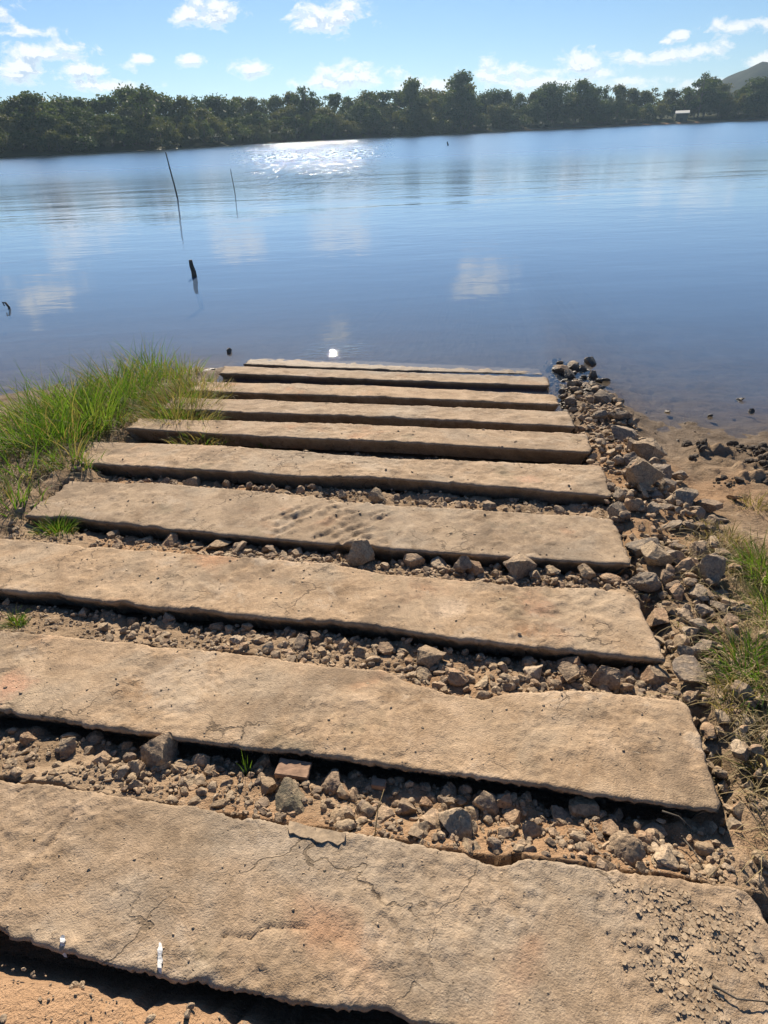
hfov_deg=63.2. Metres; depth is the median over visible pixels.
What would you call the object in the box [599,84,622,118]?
tree
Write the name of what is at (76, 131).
shrub
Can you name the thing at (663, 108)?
tree
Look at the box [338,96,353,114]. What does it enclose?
tree
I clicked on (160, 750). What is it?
rock
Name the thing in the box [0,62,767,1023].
ground
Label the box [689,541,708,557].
rock
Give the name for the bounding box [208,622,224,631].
rock
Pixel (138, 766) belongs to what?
rock
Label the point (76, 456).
grass tuft
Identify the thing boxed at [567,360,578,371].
rock
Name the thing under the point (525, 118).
shrub
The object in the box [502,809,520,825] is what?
rock
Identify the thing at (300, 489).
rock
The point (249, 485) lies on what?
rock
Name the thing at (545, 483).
concrete slab
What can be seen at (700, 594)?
rock
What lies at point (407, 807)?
rock
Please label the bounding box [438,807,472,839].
rock
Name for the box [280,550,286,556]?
rock
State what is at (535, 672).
rock
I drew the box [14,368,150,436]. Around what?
grass tuft
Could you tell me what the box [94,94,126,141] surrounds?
tree
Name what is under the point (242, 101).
tree
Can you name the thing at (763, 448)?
mud clods
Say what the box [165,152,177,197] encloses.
wooden pole
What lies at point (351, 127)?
shrub
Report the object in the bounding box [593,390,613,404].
rock
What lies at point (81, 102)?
tree
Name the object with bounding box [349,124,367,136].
shrub
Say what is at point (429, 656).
rock
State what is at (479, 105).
tree
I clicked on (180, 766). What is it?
rock
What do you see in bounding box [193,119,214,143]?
shrub
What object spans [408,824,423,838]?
rock
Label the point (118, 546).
rock
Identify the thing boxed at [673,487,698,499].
rock
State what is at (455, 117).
shrub
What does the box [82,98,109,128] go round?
tree
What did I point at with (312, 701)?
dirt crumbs
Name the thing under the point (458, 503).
rock
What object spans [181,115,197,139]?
tree
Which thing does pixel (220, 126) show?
shrub
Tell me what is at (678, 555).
rock
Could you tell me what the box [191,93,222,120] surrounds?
tree
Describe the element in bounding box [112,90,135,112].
tree
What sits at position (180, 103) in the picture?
tree
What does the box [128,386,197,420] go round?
grass tuft
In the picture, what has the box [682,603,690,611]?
rock
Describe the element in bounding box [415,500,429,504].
rock
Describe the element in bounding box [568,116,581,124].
shrub
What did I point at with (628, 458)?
rock
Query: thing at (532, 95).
tree
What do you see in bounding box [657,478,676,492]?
rock
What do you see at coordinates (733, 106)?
tree
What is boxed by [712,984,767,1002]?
twig
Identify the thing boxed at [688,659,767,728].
grass tuft
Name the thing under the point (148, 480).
rock
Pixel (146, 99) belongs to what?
tree
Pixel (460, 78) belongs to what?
tree
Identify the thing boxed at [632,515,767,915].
dry grass
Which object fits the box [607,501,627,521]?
rock
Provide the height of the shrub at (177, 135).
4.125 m
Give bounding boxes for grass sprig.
[240,747,251,775]
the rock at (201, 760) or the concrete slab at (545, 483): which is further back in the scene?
the concrete slab at (545, 483)
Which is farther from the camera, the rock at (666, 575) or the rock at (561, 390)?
the rock at (561, 390)
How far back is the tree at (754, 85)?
263.53 m
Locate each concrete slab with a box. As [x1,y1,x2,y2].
[0,539,664,671]
[0,630,720,818]
[0,780,767,1023]
[25,481,630,575]
[77,442,611,506]
[125,418,591,464]
[161,398,574,432]
[191,382,559,411]
[219,366,549,393]
[243,359,542,376]
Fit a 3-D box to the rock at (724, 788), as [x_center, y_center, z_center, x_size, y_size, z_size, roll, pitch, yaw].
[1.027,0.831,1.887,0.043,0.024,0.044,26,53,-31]
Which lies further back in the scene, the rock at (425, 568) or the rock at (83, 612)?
the rock at (425, 568)
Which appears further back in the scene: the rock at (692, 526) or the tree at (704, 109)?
the tree at (704, 109)
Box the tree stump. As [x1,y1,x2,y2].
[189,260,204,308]
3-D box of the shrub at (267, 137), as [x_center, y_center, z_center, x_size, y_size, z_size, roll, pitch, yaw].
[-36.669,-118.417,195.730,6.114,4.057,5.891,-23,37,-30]
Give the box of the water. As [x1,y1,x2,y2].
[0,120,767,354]
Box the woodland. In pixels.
[1,94,732,136]
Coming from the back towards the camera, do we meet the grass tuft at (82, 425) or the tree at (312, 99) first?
the tree at (312, 99)
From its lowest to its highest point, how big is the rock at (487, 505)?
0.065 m
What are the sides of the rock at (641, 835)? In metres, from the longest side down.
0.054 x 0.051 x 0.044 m
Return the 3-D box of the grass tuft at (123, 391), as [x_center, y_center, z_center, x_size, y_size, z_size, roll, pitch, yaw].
[-2.361,-1.132,5.420,1.026,0.511,1.035,-2,31,0]
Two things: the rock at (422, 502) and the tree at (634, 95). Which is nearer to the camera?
the rock at (422, 502)
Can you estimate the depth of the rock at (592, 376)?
5.98 m
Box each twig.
[374,790,383,835]
[662,810,690,827]
[681,835,704,869]
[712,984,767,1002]
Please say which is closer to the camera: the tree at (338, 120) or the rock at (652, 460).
the rock at (652, 460)
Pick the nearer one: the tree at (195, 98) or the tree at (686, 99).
the tree at (195, 98)
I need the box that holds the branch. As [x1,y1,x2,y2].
[2,302,10,318]
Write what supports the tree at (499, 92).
on the ground at (694, 374)
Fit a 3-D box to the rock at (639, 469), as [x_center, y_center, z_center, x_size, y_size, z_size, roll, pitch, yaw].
[1.538,-0.215,3.675,0.196,0.212,0.176,25,63,33]
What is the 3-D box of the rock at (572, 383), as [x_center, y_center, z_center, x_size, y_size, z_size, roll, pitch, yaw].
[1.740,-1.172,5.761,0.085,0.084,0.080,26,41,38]
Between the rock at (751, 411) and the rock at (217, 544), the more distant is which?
the rock at (751, 411)
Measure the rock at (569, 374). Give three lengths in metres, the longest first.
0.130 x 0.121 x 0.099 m
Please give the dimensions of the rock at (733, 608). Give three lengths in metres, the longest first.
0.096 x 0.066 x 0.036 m
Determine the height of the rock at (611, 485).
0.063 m
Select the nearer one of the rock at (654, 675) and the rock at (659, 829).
the rock at (659, 829)
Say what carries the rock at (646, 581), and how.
on the ground at (694, 374)
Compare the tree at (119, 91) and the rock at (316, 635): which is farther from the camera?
the tree at (119, 91)
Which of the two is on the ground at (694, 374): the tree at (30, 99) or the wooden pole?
the tree at (30, 99)
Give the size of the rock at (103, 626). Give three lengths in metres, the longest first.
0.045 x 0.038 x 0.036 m
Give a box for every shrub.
[0,129,22,151]
[34,120,83,145]
[43,129,74,151]
[53,124,99,151]
[82,130,108,148]
[97,123,119,146]
[120,118,171,147]
[144,115,180,144]
[164,130,186,145]
[175,122,198,142]
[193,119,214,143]
[198,118,230,141]
[216,117,252,141]
[230,121,254,141]
[261,119,296,141]
[261,127,276,140]
[274,113,312,138]
[295,119,325,138]
[304,112,335,138]
[330,125,341,137]
[335,119,363,136]
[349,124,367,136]
[369,117,391,134]
[392,115,419,134]
[394,107,438,134]
[422,112,453,133]
[433,107,464,131]
[443,101,484,131]
[464,118,482,130]
[476,119,494,129]
[501,113,530,129]
[514,115,533,127]
[533,116,550,127]
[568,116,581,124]
[596,109,616,124]
[614,117,625,124]
[615,109,637,122]
[631,108,653,122]
[645,110,659,122]
[707,105,731,118]
[732,104,751,118]
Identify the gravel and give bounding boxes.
[0,375,767,1023]
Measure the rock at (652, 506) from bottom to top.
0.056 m
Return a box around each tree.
[0,96,38,126]
[0,97,30,117]
[0,112,23,136]
[8,90,62,133]
[33,111,65,135]
[37,92,69,116]
[53,96,91,142]
[54,106,103,142]
[71,97,96,130]
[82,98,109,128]
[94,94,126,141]
[95,111,135,142]
[109,82,144,115]
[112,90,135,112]
[115,103,142,133]
[120,83,161,126]
[124,84,167,116]
[139,91,182,139]
[148,113,175,137]
[165,95,197,137]
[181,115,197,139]
[184,95,213,124]
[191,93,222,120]
[193,107,220,139]
[208,92,245,122]
[214,116,227,138]
[227,96,248,125]
[244,96,264,118]
[251,110,269,133]
[256,98,272,126]
[263,94,287,124]
[268,112,283,134]
[275,102,304,128]
[281,91,299,122]
[289,86,321,119]
[290,92,311,116]
[299,96,323,118]
[302,106,335,133]
[315,94,332,109]
[326,92,350,117]
[327,112,349,131]
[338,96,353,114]
[338,112,353,131]
[345,89,382,128]
[348,101,377,132]
[355,92,391,120]
[361,105,384,132]
[374,90,398,126]
[387,90,407,111]
[397,77,429,123]
[402,85,441,120]
[407,87,447,121]
[423,98,442,119]
[434,92,462,126]
[440,87,479,128]
[443,69,476,120]
[444,81,469,96]
[466,82,476,122]
[469,103,484,127]
[475,89,502,124]
[481,88,503,125]
[485,104,495,122]
[486,102,512,125]
[498,89,515,111]
[510,92,527,117]
[512,109,521,122]
[520,99,546,124]
[524,92,543,116]
[532,81,582,122]
[534,83,555,122]
[563,95,588,120]
[566,78,600,116]
[578,95,600,121]
[587,86,608,110]
[595,99,614,122]
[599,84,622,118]
[609,83,630,118]
[611,98,628,118]
[615,87,640,119]
[622,102,640,120]
[632,90,654,114]
[638,103,654,118]
[650,88,671,118]
[655,102,669,118]
[658,88,682,117]
[668,103,678,117]
[676,86,692,110]
[676,95,701,116]
[682,72,722,117]
[690,84,719,116]
[692,78,708,116]
[700,76,725,116]
[707,91,729,115]
[716,83,733,105]
[723,97,740,113]
[724,90,738,114]
[732,85,748,114]
[734,76,767,114]
[735,93,747,114]
[740,87,767,114]
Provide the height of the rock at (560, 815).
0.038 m
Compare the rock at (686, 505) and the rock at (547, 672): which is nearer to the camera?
the rock at (547, 672)
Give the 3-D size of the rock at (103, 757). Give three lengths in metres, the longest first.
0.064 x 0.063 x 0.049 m
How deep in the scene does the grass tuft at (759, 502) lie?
3.61 m
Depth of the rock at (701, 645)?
2.33 m
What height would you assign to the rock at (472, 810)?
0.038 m
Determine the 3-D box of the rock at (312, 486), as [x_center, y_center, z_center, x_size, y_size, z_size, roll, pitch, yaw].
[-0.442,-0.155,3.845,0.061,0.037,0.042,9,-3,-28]
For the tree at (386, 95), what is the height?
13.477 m
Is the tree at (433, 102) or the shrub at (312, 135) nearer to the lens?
the shrub at (312, 135)
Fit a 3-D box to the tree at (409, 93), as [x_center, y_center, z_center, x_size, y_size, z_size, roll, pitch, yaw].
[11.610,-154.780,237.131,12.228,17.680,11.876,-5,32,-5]
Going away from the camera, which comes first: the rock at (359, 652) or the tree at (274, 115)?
the rock at (359, 652)
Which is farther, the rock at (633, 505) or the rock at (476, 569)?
the rock at (633, 505)
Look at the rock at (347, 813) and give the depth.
1.72 m
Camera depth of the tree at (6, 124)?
144.17 m
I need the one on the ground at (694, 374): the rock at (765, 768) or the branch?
the rock at (765, 768)
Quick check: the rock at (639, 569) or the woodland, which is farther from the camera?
the woodland
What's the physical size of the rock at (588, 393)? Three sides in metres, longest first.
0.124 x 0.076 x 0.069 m
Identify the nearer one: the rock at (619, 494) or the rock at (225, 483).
the rock at (619, 494)
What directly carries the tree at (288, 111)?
on the ground at (694, 374)
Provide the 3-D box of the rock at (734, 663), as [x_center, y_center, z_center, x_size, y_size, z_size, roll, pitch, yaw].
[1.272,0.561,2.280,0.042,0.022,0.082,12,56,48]
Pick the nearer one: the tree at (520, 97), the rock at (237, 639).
the rock at (237, 639)
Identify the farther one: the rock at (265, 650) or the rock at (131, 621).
the rock at (131, 621)
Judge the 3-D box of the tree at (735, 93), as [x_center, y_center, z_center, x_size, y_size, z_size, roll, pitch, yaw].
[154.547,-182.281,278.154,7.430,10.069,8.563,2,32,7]
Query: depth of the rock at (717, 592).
2.70 m
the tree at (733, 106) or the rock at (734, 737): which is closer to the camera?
the rock at (734, 737)
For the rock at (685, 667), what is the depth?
2.23 m
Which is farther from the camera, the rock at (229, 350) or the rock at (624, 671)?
the rock at (229, 350)
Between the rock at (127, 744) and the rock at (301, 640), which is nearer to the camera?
the rock at (127, 744)
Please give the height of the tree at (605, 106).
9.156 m
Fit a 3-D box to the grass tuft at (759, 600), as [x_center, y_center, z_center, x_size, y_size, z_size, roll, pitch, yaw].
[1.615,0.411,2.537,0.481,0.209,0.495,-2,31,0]
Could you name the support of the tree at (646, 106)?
on the ground at (694, 374)
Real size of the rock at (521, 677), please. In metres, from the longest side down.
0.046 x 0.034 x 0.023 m
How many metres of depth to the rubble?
2.20 m
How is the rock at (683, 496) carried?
on the ground at (694, 374)
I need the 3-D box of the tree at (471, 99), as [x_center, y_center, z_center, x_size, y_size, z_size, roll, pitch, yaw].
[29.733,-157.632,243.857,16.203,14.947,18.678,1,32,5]
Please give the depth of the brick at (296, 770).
1.88 m
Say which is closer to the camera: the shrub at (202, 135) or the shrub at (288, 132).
the shrub at (202, 135)
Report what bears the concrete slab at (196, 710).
on the ground at (694, 374)
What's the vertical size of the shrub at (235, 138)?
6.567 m
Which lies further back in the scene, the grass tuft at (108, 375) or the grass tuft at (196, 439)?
the grass tuft at (108, 375)
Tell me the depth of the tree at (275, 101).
212.61 m
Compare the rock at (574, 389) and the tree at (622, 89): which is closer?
the rock at (574, 389)
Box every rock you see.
[2,598,9,605]
[19,732,36,745]
[59,737,76,758]
[77,607,89,617]
[91,751,110,765]
[98,622,108,630]
[106,530,119,538]
[112,543,122,548]
[114,538,121,543]
[121,741,132,750]
[126,617,140,625]
[127,759,147,777]
[137,536,152,542]
[139,732,177,767]
[142,478,152,482]
[161,477,169,482]
[162,532,178,546]
[162,612,174,623]
[175,759,186,773]
[182,476,200,486]
[183,779,193,787]
[187,795,200,805]
[190,628,199,634]
[191,546,202,549]
[191,753,209,766]
[205,539,230,548]
[207,764,217,770]
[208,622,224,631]
[222,480,230,487]
[226,348,231,354]
[229,635,244,644]
[231,541,246,551]
[237,772,244,778]
[239,642,247,649]
[246,482,252,489]
[253,754,272,769]
[260,776,276,794]
[261,544,274,552]
[262,647,269,654]
[268,484,275,491]
[275,777,304,815]
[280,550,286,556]
[288,547,302,556]
[292,633,308,649]
[296,485,304,493]
[297,652,307,660]
[307,483,315,489]
[310,631,322,641]
[317,646,326,657]
[321,769,340,794]
[325,556,332,562]
[337,638,348,650]
[338,490,347,498]
[340,562,348,566]
[342,806,355,818]
[345,538,374,566]
[348,769,357,778]
[353,647,365,657]
[368,487,385,503]
[375,805,393,823]
[376,642,393,654]
[379,562,389,569]
[390,494,399,501]
[396,798,416,815]
[403,553,424,568]
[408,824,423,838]
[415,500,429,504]
[416,645,445,666]
[416,667,431,680]
[419,796,432,806]
[419,807,442,829]
[423,566,430,571]
[430,556,446,568]
[438,797,454,805]
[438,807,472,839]
[443,663,453,667]
[447,668,468,686]
[453,555,471,572]
[455,501,463,507]
[464,805,478,821]
[466,560,483,575]
[472,790,498,815]
[474,675,487,687]
[481,500,496,510]
[486,837,501,848]
[491,569,498,576]
[493,563,501,570]
[497,662,507,672]
[497,793,511,808]
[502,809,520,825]
[503,553,536,579]
[506,576,516,581]
[517,673,524,681]
[522,820,545,838]
[523,664,542,679]
[529,570,540,578]
[544,565,559,575]
[544,669,550,676]
[548,827,557,837]
[550,805,572,826]
[552,365,568,375]
[554,505,563,513]
[557,656,580,665]
[558,387,564,394]
[558,661,580,682]
[564,369,575,379]
[564,395,575,406]
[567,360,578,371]
[567,381,576,387]
[568,795,599,818]
[570,386,582,391]
[572,425,578,432]
[576,851,587,857]
[577,563,595,580]
[578,366,586,371]
[579,369,590,374]
[583,392,593,396]
[584,357,596,366]
[588,370,597,380]
[589,665,620,691]
[592,410,606,420]
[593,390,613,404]
[599,573,623,585]
[601,819,618,835]
[606,448,616,456]
[607,482,615,492]
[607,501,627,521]
[609,830,645,867]
[611,425,636,441]
[611,455,623,465]
[612,488,627,500]
[613,397,624,402]
[613,410,632,420]
[620,666,631,677]
[623,451,637,465]
[624,498,646,511]
[625,537,659,558]
[625,676,635,684]
[626,439,636,451]
[626,456,664,490]
[627,572,661,591]
[630,685,638,695]
[631,437,666,460]
[636,567,643,573]
[636,830,651,844]
[638,665,671,685]
[641,541,675,565]
[641,822,666,839]
[646,501,662,512]
[646,607,669,626]
[648,457,660,464]
[649,490,663,498]
[650,534,668,538]
[652,462,671,478]
[653,844,678,870]
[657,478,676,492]
[660,569,674,584]
[663,504,674,510]
[666,550,684,565]
[668,520,681,528]
[668,583,683,600]
[669,542,687,550]
[671,470,688,480]
[672,654,707,683]
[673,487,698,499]
[674,489,693,505]
[674,557,698,573]
[676,645,701,659]
[677,608,694,623]
[681,502,689,516]
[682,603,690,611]
[682,626,698,639]
[685,522,696,530]
[688,583,709,600]
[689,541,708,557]
[689,618,706,632]
[690,506,705,518]
[691,819,703,836]
[693,639,721,657]
[694,499,723,512]
[694,603,714,617]
[697,553,725,585]
[702,740,719,754]
[705,514,719,527]
[705,525,715,534]
[708,599,732,614]
[711,590,720,601]
[715,548,731,558]
[717,779,728,793]
[719,518,728,521]
[723,613,738,627]
[725,626,743,647]
[726,495,742,499]
[726,658,739,671]
[726,817,743,829]
[729,727,747,743]
[730,604,751,614]
[731,680,755,703]
[734,672,752,684]
[734,714,755,728]
[748,408,754,413]
[751,850,766,865]
[753,874,763,888]
[762,757,767,780]
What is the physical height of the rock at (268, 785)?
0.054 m
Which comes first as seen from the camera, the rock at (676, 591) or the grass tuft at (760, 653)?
the grass tuft at (760, 653)
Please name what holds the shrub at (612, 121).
on the ground at (694, 374)
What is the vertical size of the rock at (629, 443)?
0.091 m
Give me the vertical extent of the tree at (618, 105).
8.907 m
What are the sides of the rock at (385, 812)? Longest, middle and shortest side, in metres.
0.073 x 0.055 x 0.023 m
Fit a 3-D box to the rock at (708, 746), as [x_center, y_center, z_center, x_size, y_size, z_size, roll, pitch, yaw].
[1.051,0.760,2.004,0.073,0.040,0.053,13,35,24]
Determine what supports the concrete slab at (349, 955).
on the ground at (694, 374)
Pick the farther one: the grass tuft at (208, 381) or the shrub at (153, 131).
the shrub at (153, 131)
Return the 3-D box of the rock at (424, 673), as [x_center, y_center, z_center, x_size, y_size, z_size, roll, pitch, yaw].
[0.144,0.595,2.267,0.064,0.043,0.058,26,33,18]
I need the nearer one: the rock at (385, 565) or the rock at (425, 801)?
the rock at (425, 801)
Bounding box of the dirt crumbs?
[0,421,763,1023]
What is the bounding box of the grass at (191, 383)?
[147,368,237,398]
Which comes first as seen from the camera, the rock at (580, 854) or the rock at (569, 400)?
the rock at (580, 854)
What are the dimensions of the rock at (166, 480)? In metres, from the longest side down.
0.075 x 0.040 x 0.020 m
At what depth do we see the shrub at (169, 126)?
161.66 m
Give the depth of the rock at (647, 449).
4.07 m
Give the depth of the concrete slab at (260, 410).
5.04 m
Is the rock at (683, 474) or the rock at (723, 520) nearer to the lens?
the rock at (723, 520)
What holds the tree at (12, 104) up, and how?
on the ground at (694, 374)
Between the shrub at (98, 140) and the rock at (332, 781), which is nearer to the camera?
the rock at (332, 781)
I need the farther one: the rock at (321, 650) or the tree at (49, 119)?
the tree at (49, 119)
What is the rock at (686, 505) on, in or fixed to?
on the ground at (694, 374)
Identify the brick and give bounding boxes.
[274,758,311,780]
[371,777,386,790]
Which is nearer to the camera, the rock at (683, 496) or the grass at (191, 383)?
the rock at (683, 496)
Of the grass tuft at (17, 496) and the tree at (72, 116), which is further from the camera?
the tree at (72, 116)
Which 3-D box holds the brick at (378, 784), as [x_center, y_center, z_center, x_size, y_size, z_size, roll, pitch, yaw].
[-0.016,0.808,1.853,0.044,0.023,0.030,7,27,11]
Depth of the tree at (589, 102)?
258.37 m
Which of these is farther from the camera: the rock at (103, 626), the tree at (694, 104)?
the tree at (694, 104)
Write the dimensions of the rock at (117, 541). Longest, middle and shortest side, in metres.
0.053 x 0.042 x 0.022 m
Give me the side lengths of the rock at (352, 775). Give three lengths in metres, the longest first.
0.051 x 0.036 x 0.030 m
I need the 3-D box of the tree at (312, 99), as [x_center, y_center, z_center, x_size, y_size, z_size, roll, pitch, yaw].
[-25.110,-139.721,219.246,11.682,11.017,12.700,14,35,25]
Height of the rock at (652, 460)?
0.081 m
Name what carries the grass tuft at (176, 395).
on the ground at (694, 374)
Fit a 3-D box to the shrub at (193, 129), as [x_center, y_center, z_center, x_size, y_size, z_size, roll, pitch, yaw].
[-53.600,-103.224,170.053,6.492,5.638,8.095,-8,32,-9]
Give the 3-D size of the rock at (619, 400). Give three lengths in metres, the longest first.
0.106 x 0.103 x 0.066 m
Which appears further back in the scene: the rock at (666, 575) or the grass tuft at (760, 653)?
the rock at (666, 575)
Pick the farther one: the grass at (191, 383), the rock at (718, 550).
the grass at (191, 383)
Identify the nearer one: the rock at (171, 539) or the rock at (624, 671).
the rock at (624, 671)
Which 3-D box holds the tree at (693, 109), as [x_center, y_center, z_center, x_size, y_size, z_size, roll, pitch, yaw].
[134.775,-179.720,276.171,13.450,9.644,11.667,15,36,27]
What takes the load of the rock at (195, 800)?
on the ground at (694, 374)
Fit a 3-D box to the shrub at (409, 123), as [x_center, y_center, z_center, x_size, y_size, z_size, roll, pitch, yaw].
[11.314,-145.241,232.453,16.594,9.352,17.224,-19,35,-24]
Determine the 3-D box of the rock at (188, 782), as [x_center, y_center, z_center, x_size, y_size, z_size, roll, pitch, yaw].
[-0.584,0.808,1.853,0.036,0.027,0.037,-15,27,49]
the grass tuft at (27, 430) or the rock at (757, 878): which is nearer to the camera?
the rock at (757, 878)
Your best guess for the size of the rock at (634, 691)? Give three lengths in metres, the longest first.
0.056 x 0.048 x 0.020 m
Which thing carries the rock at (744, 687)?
on the ground at (694, 374)
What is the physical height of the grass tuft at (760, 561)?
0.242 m
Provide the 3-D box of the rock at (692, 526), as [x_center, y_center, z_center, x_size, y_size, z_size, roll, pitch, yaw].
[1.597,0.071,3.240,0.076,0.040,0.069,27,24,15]
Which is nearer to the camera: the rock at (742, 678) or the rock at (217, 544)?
the rock at (742, 678)
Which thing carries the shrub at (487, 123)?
on the ground at (694, 374)
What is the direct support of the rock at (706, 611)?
on the ground at (694, 374)
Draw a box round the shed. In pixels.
[675,110,689,120]
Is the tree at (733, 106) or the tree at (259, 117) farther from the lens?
the tree at (733, 106)
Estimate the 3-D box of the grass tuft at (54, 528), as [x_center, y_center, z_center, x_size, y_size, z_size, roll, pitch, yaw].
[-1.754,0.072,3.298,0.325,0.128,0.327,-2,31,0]
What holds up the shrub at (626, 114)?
on the ground at (694, 374)
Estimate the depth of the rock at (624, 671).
2.28 m
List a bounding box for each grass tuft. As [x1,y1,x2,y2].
[0,356,95,428]
[0,376,126,462]
[0,390,90,458]
[0,438,63,483]
[0,471,51,519]
[0,607,31,629]
[4,350,137,423]
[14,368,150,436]
[24,512,85,539]
[28,425,108,474]
[61,345,165,399]
[65,353,166,412]
[99,331,182,376]
[106,351,198,392]
[114,375,234,419]
[120,392,227,428]
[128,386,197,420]
[143,343,210,379]
[155,371,218,402]
[162,424,233,445]
[179,370,215,386]
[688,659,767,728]
[691,516,758,552]
[694,626,767,729]
[697,615,767,690]
[705,527,767,594]
[712,719,767,800]
[713,571,767,630]
[723,534,767,569]
[729,490,767,515]
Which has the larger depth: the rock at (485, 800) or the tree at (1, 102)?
the tree at (1, 102)
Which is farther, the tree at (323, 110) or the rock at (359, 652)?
the tree at (323, 110)
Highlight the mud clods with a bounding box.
[681,438,767,486]
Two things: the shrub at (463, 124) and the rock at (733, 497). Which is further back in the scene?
the shrub at (463, 124)
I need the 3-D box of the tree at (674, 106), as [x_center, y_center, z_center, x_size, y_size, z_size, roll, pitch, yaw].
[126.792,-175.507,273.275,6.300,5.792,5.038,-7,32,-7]
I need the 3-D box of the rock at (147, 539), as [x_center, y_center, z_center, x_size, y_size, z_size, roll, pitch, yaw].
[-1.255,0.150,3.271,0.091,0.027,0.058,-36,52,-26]
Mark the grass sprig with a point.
(244, 764)
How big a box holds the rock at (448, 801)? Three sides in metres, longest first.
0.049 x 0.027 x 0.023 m
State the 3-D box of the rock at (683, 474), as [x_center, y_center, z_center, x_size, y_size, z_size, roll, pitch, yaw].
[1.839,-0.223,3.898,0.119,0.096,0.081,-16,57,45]
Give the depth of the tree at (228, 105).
195.99 m
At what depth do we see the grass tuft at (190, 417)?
5.03 m
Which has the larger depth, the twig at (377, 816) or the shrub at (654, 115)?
the shrub at (654, 115)
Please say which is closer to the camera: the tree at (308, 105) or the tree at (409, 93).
the tree at (308, 105)
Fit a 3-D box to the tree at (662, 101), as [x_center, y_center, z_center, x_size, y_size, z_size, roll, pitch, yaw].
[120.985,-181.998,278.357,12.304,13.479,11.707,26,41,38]
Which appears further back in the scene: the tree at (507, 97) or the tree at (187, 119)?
the tree at (507, 97)
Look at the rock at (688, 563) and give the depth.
2.84 m
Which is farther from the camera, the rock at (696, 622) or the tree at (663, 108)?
the tree at (663, 108)
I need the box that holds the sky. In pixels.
[0,0,767,113]
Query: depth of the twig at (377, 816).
1.68 m
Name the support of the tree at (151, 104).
on the ground at (694, 374)
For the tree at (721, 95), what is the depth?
266.75 m
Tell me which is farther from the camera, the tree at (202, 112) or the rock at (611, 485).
the tree at (202, 112)
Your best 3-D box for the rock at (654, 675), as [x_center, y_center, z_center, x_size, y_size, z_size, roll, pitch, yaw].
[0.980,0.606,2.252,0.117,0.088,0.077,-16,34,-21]
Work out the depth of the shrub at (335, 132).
212.41 m
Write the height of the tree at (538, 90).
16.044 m
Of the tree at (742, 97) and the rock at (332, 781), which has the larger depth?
the tree at (742, 97)
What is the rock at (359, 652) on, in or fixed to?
on the ground at (694, 374)
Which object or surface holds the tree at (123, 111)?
on the ground at (694, 374)
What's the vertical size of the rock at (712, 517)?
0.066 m
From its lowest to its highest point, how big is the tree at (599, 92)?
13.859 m
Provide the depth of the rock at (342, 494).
3.73 m
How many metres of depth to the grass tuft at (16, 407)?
5.17 m
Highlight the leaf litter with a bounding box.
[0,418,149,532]
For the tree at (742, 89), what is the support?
on the ground at (694, 374)
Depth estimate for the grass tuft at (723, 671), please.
2.18 m
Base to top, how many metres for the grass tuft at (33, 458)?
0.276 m
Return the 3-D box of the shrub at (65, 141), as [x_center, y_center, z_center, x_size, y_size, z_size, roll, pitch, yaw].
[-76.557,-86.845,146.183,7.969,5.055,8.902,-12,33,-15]
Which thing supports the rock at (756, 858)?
on the ground at (694, 374)
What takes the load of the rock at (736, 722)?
on the ground at (694, 374)
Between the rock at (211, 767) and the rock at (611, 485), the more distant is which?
the rock at (611, 485)
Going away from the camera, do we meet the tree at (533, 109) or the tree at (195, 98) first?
the tree at (195, 98)
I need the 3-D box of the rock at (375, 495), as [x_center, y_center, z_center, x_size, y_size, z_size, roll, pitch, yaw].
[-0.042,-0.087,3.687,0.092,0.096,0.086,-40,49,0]
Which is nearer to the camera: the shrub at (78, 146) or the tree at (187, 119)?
the shrub at (78, 146)
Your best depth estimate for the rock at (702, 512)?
3.42 m
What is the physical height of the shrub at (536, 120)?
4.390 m
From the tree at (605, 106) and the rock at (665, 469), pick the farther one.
the tree at (605, 106)
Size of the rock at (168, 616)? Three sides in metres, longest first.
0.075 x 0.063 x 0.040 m
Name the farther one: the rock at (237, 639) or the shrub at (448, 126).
the shrub at (448, 126)
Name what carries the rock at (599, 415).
on the ground at (694, 374)
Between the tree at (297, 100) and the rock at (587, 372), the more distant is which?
the tree at (297, 100)
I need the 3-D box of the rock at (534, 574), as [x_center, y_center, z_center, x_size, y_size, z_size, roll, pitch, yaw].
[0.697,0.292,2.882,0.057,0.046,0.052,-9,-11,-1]
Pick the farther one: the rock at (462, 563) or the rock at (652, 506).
the rock at (652, 506)
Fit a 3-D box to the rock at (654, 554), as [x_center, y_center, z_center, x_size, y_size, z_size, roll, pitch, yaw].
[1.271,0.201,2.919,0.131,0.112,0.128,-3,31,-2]
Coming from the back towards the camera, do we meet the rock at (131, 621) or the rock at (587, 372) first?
the rock at (587, 372)
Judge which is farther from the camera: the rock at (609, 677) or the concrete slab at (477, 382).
the concrete slab at (477, 382)
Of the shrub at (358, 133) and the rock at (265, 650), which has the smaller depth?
the rock at (265, 650)
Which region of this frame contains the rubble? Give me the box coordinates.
[0,358,767,882]
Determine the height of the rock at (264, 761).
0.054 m
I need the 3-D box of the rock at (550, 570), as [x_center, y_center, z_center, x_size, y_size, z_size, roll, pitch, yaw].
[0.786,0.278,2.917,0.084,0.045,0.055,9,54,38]
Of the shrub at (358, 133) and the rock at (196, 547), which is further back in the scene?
the shrub at (358, 133)
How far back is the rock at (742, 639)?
2.39 m
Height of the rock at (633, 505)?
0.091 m
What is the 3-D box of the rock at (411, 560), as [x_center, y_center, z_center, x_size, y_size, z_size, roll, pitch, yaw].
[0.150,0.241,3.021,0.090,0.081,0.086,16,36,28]
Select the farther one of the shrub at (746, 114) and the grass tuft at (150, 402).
the shrub at (746, 114)
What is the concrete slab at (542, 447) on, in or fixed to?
on the ground at (694, 374)
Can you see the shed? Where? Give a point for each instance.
(681, 115)
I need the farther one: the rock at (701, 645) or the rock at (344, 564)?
the rock at (344, 564)

